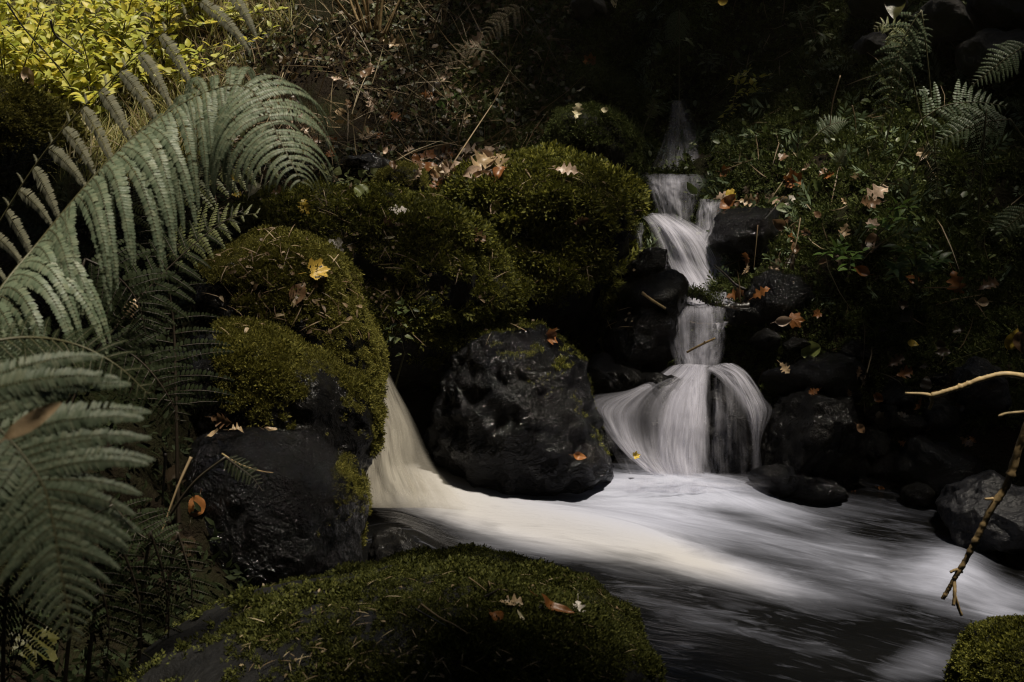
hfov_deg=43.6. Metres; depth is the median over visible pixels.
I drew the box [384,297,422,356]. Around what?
herb
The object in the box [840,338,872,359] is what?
stone
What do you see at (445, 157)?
fallen leaf
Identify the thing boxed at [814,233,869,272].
nettle
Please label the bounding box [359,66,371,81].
fallen leaf
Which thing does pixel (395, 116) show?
fallen leaf
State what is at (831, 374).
rock
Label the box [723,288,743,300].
fallen leaf
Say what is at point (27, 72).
fallen leaf
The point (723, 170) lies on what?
fallen leaf
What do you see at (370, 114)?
dead grass
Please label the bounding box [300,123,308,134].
fallen leaf
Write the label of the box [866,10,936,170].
fern frond
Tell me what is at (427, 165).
fallen leaf
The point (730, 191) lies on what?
fallen leaf
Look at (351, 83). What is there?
fallen leaf
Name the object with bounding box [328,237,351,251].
fallen leaf
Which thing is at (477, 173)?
fallen leaf
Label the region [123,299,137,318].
fallen leaf
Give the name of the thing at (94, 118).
fern frond
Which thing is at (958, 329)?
fallen leaf
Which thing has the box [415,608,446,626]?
dry stalk
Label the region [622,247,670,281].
rock
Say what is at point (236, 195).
fallen leaf
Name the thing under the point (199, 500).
fallen leaf
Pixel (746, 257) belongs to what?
fallen leaf
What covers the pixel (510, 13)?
fern frond
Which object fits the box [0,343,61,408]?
fern frond
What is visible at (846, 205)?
dead stems
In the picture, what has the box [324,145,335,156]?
fallen leaf
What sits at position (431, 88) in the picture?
fallen leaf
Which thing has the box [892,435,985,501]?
boulder
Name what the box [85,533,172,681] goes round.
fern frond
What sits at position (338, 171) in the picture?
herb
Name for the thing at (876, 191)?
fallen leaf
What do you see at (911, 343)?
fallen leaf
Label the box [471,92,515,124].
herb
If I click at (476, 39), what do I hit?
fallen leaf
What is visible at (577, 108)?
fallen leaf
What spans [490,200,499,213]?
fallen leaf
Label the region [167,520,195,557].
fallen leaf
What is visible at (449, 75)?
fallen leaf
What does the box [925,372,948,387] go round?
stone
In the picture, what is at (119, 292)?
fern frond
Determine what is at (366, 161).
stone
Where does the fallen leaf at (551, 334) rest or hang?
on the boulder at (513, 411)
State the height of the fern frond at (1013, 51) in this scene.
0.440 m
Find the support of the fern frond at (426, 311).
on the ground at (992, 448)
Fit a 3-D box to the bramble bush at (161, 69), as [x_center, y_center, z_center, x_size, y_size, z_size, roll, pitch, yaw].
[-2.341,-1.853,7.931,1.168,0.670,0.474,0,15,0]
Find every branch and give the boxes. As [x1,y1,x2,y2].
[687,282,750,312]
[905,371,1023,409]
[941,422,1023,615]
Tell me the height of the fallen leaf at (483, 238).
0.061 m
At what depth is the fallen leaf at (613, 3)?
8.30 m
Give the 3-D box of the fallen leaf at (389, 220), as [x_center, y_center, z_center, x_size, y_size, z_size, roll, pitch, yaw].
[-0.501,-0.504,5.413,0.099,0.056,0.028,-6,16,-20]
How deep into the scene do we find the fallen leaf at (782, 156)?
6.85 m
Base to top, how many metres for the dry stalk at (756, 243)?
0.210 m
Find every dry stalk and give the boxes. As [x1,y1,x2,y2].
[6,3,64,72]
[49,20,81,54]
[161,453,166,504]
[161,457,192,533]
[221,453,272,472]
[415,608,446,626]
[420,603,467,633]
[453,105,491,162]
[468,577,486,590]
[484,588,498,597]
[753,225,757,268]
[765,196,784,218]
[783,218,800,270]
[828,75,840,139]
[852,105,855,132]
[936,294,983,305]
[947,348,989,365]
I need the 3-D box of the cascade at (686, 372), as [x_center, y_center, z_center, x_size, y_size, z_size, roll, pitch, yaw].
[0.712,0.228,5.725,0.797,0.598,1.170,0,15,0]
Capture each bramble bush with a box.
[0,0,74,50]
[0,0,120,57]
[0,2,63,81]
[0,5,87,75]
[0,8,157,105]
[0,15,155,120]
[1,5,146,88]
[28,0,154,51]
[45,0,244,42]
[52,0,225,94]
[73,0,279,91]
[135,0,287,33]
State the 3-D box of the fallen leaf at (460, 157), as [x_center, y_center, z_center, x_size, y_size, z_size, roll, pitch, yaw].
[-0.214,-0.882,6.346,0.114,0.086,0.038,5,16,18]
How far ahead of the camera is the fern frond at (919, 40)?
6.58 m
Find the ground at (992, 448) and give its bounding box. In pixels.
[0,0,1023,681]
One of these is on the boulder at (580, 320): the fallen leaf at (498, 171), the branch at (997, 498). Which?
the fallen leaf at (498, 171)
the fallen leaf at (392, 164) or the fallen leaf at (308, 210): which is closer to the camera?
the fallen leaf at (308, 210)
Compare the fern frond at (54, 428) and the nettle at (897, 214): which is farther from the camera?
the nettle at (897, 214)
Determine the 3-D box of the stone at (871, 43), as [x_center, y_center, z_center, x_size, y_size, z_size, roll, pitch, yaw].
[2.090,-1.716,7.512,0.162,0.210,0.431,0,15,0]
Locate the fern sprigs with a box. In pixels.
[627,0,1023,310]
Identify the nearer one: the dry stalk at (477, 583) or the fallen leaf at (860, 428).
the dry stalk at (477, 583)
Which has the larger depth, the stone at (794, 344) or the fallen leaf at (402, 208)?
the stone at (794, 344)
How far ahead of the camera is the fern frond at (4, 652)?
2.64 m
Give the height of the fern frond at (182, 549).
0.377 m
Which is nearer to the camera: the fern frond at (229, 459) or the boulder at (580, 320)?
the fern frond at (229, 459)
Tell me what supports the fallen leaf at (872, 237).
on the bank moss
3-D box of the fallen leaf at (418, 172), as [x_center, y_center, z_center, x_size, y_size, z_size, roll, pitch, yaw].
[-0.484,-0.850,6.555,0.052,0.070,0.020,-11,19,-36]
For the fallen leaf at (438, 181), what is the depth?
6.30 m
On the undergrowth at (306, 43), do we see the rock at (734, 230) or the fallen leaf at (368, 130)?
the fallen leaf at (368, 130)
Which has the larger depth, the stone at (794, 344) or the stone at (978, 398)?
the stone at (794, 344)
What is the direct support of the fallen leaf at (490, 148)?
on the bank moss
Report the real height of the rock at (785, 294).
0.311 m
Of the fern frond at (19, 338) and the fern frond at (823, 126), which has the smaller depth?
the fern frond at (19, 338)
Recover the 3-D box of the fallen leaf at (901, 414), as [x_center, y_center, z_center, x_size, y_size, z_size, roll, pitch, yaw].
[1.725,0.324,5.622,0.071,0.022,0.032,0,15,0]
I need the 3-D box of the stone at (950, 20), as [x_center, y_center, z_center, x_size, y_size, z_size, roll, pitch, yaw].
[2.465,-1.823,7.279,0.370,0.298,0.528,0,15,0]
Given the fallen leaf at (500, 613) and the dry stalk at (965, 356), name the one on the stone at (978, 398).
the dry stalk at (965, 356)
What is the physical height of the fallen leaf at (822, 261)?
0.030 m
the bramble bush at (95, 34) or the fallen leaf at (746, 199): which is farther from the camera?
the bramble bush at (95, 34)
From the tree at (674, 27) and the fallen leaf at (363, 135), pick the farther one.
the tree at (674, 27)
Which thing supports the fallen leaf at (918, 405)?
on the stone
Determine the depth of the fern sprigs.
7.03 m
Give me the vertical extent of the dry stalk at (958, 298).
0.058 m
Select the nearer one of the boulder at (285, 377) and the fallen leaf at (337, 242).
the boulder at (285, 377)
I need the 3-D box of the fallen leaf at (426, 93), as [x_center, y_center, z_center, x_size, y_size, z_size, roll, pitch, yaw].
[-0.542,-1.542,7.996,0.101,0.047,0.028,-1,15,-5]
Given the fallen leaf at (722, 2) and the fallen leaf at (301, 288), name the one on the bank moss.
the fallen leaf at (722, 2)
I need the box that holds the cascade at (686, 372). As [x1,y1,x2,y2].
[604,305,756,473]
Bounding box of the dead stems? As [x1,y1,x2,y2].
[689,0,1023,429]
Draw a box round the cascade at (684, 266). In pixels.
[653,174,734,306]
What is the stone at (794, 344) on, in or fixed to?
on the ground at (992, 448)
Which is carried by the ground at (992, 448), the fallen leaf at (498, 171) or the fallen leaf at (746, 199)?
the fallen leaf at (746, 199)
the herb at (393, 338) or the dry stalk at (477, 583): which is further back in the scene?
the herb at (393, 338)
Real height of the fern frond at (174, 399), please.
1.064 m
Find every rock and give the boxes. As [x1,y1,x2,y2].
[602,307,678,373]
[602,372,710,466]
[615,269,688,316]
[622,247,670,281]
[693,380,765,473]
[707,206,782,258]
[743,269,815,333]
[747,463,846,505]
[758,387,870,498]
[760,350,867,397]
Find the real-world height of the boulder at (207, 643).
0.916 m
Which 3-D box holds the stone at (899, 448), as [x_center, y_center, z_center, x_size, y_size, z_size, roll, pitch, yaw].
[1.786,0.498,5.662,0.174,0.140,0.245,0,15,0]
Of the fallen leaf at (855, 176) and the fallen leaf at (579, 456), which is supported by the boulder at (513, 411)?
the fallen leaf at (579, 456)
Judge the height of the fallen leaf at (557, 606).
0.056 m
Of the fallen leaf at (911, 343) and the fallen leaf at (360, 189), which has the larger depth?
the fallen leaf at (911, 343)
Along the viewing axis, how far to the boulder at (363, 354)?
4.58 m
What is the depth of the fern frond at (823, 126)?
6.94 m
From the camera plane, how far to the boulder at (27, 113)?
6.05 m
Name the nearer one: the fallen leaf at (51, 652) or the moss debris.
the fallen leaf at (51, 652)
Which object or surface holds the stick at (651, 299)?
on the rock at (643, 342)
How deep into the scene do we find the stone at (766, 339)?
5.87 m
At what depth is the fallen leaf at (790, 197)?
6.68 m
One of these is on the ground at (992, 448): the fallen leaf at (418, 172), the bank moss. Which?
the bank moss
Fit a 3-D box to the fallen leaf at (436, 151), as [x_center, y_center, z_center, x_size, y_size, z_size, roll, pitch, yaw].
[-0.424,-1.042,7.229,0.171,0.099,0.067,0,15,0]
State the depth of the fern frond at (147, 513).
3.25 m
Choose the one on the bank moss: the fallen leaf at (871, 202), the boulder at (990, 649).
the fallen leaf at (871, 202)
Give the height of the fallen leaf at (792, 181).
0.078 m
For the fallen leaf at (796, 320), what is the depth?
5.90 m
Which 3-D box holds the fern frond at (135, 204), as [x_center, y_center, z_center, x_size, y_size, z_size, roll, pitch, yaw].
[-1.139,-0.376,4.331,0.932,0.546,0.235,-4,15,-14]
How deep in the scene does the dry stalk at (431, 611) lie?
2.63 m
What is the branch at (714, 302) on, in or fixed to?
on the cascade at (686, 372)
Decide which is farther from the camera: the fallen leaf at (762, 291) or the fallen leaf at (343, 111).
the fallen leaf at (343, 111)
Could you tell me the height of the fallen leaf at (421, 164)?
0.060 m
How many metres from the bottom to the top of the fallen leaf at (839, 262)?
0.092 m
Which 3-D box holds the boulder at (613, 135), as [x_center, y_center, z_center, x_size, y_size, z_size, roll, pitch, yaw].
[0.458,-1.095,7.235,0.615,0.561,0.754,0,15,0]
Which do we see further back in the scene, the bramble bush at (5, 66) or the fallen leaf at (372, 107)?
the fallen leaf at (372, 107)
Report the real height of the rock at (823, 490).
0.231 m
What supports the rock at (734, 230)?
on the ground at (992, 448)
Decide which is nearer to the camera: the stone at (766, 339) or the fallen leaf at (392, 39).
the stone at (766, 339)
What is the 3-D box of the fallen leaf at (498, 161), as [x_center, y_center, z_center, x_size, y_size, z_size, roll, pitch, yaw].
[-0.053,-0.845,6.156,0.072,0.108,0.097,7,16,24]
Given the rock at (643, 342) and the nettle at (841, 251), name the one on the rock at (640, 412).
the rock at (643, 342)
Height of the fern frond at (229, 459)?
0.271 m
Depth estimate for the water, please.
4.70 m
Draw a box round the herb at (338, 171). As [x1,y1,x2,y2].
[320,164,377,185]
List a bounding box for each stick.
[641,292,665,308]
[686,337,714,352]
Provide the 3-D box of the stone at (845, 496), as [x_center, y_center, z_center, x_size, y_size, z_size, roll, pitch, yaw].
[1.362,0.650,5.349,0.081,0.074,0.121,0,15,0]
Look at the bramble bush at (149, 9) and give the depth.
8.44 m
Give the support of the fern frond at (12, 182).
on the ground at (992, 448)
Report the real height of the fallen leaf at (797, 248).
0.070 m
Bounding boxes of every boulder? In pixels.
[0,72,93,186]
[112,541,667,681]
[168,314,388,472]
[183,425,372,587]
[191,223,390,399]
[223,175,537,393]
[368,527,425,561]
[369,159,429,191]
[424,138,655,355]
[424,318,613,495]
[539,98,645,175]
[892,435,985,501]
[935,470,1023,553]
[942,613,1023,681]
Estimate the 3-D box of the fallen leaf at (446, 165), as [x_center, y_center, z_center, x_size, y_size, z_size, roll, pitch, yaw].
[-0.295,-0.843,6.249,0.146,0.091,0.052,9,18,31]
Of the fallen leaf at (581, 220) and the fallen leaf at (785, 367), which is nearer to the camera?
the fallen leaf at (785, 367)
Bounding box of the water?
[363,447,1023,681]
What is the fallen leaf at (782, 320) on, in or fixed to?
on the stone at (766, 339)
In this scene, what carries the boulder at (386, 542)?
on the ground at (992, 448)
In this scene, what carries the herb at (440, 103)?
on the ground at (992, 448)
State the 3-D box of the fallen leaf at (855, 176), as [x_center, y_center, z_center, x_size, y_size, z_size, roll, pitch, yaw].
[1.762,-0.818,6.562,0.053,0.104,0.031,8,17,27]
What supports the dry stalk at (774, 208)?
on the rock at (734, 230)
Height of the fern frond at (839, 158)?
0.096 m
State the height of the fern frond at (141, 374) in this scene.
0.512 m
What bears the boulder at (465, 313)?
on the ground at (992, 448)
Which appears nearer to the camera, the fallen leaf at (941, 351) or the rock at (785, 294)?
the fallen leaf at (941, 351)
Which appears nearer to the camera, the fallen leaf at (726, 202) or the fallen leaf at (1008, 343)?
the fallen leaf at (1008, 343)
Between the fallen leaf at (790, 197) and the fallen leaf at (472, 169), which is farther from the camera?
the fallen leaf at (790, 197)
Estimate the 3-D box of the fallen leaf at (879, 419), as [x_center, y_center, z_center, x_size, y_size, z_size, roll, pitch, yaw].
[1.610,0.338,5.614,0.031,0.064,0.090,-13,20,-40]
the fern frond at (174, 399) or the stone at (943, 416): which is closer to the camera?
the fern frond at (174, 399)
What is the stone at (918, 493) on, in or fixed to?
on the water
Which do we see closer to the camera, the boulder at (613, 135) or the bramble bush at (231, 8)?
the boulder at (613, 135)
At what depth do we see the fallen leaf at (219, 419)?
4.08 m
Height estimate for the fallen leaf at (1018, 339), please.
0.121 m
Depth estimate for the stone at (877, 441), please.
5.60 m
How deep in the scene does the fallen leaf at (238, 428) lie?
3.94 m
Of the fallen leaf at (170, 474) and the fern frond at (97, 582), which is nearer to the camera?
the fern frond at (97, 582)
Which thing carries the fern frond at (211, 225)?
on the ground at (992, 448)
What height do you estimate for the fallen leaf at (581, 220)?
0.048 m
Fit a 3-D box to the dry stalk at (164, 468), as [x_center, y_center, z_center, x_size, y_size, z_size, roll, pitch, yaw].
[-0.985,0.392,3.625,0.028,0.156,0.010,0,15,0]
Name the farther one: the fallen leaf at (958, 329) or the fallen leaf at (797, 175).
the fallen leaf at (797, 175)
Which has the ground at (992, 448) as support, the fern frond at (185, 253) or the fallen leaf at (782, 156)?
the fern frond at (185, 253)
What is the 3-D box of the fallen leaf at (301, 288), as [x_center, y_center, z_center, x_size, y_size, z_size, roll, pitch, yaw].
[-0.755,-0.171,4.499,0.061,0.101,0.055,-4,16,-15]
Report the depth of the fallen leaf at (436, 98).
7.88 m
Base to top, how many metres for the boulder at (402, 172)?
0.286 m
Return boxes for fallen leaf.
[0,402,61,442]
[9,625,59,668]
[21,62,33,85]
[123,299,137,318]
[162,465,186,491]
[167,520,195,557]
[188,492,205,516]
[207,428,217,436]
[211,413,230,428]
[228,423,243,432]
[232,190,241,196]
[247,180,269,199]
[264,427,276,430]
[273,184,280,194]
[289,279,305,303]
[292,95,300,103]
[298,199,307,217]
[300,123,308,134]
[300,257,329,279]
[301,202,310,215]
[310,134,321,142]
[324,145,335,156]
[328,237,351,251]
[334,108,346,114]
[345,99,351,109]
[347,80,353,88]
[354,184,368,197]
[358,130,373,140]
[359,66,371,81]
[365,97,376,112]
[365,126,378,135]
[379,115,389,122]
[383,34,404,47]
[383,146,387,153]
[383,216,400,227]
[388,110,401,121]
[388,204,406,214]
[389,159,395,169]
[404,145,413,151]
[411,153,419,162]
[414,168,421,177]
[418,161,424,169]
[419,149,435,159]
[421,90,432,97]
[423,162,437,171]
[426,96,438,101]
[428,79,439,92]
[428,147,442,164]
[429,177,441,191]
[430,166,440,176]
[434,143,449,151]
[436,71,454,80]
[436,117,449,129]
[439,159,455,175]
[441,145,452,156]
[441,156,462,180]
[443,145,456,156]
[443,148,451,159]
[454,143,481,155]
[458,154,469,162]
[463,165,491,177]
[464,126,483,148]
[470,32,483,47]
[470,149,494,178]
[470,227,485,241]
[471,170,489,178]
[479,146,494,153]
[481,146,499,169]
[481,164,495,174]
[489,610,503,620]
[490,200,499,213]
[493,153,509,169]
[493,166,506,180]
[493,593,522,605]
[530,591,574,612]
[545,328,557,343]
[548,162,577,174]
[572,102,582,121]
[573,452,586,459]
[573,601,585,612]
[574,217,588,225]
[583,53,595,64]
[601,107,607,112]
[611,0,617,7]
[633,451,639,458]
[710,191,726,200]
[717,194,735,211]
[718,0,727,5]
[719,165,729,176]
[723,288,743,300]
[724,188,735,195]
[735,194,756,206]
[741,252,749,265]
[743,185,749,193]
[749,286,769,299]
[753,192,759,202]
[765,193,780,203]
[768,255,779,270]
[770,316,791,325]
[772,219,788,230]
[775,196,787,205]
[776,153,787,160]
[777,360,789,372]
[783,167,804,194]
[784,195,795,204]
[785,216,791,222]
[785,252,795,270]
[787,177,795,186]
[789,313,804,327]
[791,242,799,253]
[796,341,820,358]
[799,227,811,235]
[809,388,820,394]
[812,309,821,317]
[814,211,820,217]
[818,258,826,263]
[824,171,833,178]
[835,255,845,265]
[838,218,850,238]
[850,172,859,184]
[854,265,870,275]
[854,422,864,432]
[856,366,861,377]
[861,195,886,208]
[863,184,887,200]
[865,230,879,252]
[866,218,879,229]
[871,393,882,401]
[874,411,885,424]
[884,0,905,18]
[886,353,903,367]
[893,365,912,378]
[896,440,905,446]
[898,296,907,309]
[898,411,908,417]
[906,275,920,282]
[907,340,918,346]
[914,397,921,409]
[916,146,929,159]
[920,376,931,391]
[935,347,953,355]
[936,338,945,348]
[946,262,965,294]
[952,322,968,332]
[956,435,972,446]
[974,275,998,291]
[977,297,988,306]
[1004,328,1018,353]
[1013,326,1023,353]
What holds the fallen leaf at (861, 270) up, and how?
on the bank moss
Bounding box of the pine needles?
[239,571,637,681]
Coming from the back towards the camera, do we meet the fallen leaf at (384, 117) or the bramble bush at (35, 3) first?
the bramble bush at (35, 3)
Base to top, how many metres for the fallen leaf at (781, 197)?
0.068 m
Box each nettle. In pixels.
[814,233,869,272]
[865,196,918,234]
[881,212,953,293]
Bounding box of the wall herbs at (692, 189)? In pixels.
[644,0,1023,276]
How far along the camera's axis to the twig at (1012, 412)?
3.57 m
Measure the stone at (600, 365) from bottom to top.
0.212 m
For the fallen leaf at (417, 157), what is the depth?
7.20 m
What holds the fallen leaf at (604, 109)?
on the boulder at (613, 135)
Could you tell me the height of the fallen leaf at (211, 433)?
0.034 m
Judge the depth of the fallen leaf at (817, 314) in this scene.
5.89 m
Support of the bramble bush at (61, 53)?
on the ground at (992, 448)
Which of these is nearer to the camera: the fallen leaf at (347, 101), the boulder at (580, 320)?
the boulder at (580, 320)
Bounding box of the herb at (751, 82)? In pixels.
[710,65,771,138]
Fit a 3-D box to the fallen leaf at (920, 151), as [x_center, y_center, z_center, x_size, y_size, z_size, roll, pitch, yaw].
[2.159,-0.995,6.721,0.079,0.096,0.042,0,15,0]
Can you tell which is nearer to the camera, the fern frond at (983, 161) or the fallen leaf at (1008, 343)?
the fallen leaf at (1008, 343)
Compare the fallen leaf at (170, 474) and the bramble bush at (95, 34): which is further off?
the bramble bush at (95, 34)
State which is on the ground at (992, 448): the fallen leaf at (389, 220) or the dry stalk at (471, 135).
the dry stalk at (471, 135)
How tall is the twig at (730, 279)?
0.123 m
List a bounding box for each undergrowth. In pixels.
[0,178,260,681]
[197,0,580,191]
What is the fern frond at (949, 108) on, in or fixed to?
on the ground at (992, 448)
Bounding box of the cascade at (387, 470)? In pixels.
[366,380,427,503]
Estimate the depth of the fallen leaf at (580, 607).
2.84 m
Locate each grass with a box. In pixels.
[1,0,311,189]
[108,0,580,187]
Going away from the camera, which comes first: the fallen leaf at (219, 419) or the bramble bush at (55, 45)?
the fallen leaf at (219, 419)
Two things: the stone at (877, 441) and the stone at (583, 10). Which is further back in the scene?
the stone at (583, 10)
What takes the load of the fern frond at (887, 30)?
on the ground at (992, 448)
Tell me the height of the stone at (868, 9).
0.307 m
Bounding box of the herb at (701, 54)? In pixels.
[681,37,722,87]
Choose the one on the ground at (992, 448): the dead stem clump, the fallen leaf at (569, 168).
the dead stem clump
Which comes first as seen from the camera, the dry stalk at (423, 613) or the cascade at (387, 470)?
the dry stalk at (423, 613)
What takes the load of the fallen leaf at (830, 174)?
on the bank moss
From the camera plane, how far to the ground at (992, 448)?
6.19 m
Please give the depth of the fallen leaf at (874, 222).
6.16 m
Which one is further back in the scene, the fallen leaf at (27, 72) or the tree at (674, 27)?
the tree at (674, 27)
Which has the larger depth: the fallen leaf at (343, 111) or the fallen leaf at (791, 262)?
the fallen leaf at (343, 111)
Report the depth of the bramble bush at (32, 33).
7.97 m
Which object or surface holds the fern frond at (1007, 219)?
on the ground at (992, 448)
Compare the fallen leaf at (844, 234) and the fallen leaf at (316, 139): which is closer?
the fallen leaf at (844, 234)
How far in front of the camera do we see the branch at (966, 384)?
3.55 m
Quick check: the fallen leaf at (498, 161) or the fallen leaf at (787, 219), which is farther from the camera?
the fallen leaf at (787, 219)
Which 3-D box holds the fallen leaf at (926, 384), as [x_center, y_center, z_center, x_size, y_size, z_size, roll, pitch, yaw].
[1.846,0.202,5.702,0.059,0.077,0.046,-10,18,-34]
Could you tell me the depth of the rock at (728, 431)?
5.52 m
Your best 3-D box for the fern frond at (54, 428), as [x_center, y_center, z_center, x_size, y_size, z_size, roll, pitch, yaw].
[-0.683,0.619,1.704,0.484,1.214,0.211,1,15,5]
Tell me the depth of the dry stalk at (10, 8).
7.10 m
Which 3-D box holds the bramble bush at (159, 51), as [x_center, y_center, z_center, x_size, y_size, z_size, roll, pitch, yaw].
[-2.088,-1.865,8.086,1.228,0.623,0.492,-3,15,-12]
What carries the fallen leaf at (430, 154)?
on the ground at (992, 448)
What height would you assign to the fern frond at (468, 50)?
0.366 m
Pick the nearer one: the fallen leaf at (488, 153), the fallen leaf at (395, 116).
the fallen leaf at (488, 153)
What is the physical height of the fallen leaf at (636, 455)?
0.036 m
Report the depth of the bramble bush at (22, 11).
8.27 m
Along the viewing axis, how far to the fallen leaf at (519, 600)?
2.74 m
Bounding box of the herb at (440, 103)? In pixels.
[435,92,462,124]
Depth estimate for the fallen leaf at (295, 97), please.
7.95 m
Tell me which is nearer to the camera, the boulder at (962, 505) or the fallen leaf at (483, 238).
the boulder at (962, 505)
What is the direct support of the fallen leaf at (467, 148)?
on the ground at (992, 448)
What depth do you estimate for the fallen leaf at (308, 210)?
5.44 m
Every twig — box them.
[713,264,745,290]
[998,410,1023,416]
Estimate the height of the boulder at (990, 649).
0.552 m
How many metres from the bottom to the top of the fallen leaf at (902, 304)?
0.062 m
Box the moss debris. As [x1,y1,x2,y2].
[204,158,635,345]
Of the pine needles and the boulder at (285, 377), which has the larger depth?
the boulder at (285, 377)
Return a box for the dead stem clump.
[335,0,401,42]
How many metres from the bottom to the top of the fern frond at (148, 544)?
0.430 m
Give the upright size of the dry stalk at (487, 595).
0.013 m
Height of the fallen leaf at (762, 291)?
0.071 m
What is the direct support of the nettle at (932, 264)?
on the ground at (992, 448)
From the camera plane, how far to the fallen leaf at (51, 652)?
3.02 m
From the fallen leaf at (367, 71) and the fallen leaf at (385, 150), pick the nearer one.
the fallen leaf at (385, 150)
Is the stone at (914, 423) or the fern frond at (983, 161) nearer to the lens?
the stone at (914, 423)
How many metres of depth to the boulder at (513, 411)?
5.24 m
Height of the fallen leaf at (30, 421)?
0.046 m
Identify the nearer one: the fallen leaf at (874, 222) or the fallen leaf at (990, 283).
the fallen leaf at (990, 283)
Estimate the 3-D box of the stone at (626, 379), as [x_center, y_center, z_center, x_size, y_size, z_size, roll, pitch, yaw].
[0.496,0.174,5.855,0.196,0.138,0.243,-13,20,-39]
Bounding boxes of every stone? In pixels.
[334,152,390,183]
[569,0,607,21]
[587,352,622,394]
[600,428,617,455]
[607,365,642,393]
[725,306,760,327]
[747,328,780,351]
[782,336,810,352]
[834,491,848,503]
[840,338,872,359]
[848,0,907,22]
[850,31,886,57]
[863,402,900,431]
[863,426,890,458]
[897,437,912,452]
[899,409,927,433]
[899,481,935,506]
[909,0,980,45]
[920,397,965,435]
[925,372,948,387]
[951,356,1011,414]
[954,28,1023,81]
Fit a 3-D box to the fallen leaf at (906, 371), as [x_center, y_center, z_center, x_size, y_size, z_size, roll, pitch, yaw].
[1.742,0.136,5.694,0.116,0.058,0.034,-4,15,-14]
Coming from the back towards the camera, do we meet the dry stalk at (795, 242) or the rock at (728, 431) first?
the dry stalk at (795, 242)
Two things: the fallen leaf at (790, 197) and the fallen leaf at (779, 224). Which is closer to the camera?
the fallen leaf at (779, 224)
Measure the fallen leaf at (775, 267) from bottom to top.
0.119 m
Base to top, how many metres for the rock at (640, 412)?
0.646 m
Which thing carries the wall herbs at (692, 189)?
on the ground at (992, 448)
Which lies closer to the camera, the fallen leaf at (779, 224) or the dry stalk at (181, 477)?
the dry stalk at (181, 477)
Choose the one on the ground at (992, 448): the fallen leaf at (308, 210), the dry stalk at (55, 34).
the dry stalk at (55, 34)
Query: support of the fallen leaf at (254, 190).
on the boulder at (465, 313)
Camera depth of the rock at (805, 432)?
5.30 m
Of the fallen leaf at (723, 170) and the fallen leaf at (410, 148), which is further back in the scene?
the fallen leaf at (410, 148)
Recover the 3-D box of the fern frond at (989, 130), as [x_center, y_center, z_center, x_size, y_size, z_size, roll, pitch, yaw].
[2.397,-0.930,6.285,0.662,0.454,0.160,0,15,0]
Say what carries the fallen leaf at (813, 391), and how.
on the rock at (805, 432)
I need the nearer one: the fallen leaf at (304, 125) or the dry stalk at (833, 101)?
the dry stalk at (833, 101)
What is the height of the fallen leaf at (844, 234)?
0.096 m
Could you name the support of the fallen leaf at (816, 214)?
on the bank moss
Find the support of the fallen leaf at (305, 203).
on the boulder at (465, 313)
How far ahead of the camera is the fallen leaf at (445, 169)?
6.27 m
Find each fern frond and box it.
[0,0,256,289]
[0,66,338,441]
[0,136,91,194]
[0,313,152,398]
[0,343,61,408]
[0,350,154,641]
[0,559,67,681]
[19,238,175,458]
[19,321,194,509]
[26,206,245,481]
[42,146,313,312]
[54,497,187,573]
[63,555,142,681]
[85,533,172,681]
[109,203,259,355]
[118,202,234,531]
[133,532,194,659]
[155,455,262,536]
[163,532,216,633]
[388,295,442,415]
[432,39,533,94]
[479,4,557,65]
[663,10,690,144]
[795,114,847,154]
[831,149,847,166]
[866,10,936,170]
[873,16,929,149]
[879,79,1007,186]
[881,9,932,159]
[901,143,950,215]
[934,104,1023,147]
[961,109,997,220]
[972,40,1023,86]
[990,204,1023,253]
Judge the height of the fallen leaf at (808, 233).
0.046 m
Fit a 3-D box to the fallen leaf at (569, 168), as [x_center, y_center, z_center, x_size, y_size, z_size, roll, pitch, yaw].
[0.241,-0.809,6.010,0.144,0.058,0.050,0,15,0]
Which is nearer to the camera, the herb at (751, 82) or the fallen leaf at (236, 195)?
the fallen leaf at (236, 195)
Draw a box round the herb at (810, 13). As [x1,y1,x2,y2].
[788,0,844,58]
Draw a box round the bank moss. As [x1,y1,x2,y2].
[446,0,1023,434]
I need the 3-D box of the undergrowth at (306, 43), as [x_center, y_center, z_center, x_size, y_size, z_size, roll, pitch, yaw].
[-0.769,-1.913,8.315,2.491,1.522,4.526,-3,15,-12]
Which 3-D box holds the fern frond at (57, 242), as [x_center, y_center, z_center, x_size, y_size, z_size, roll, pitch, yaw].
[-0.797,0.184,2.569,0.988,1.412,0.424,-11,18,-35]
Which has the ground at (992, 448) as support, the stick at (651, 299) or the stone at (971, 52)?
the stone at (971, 52)

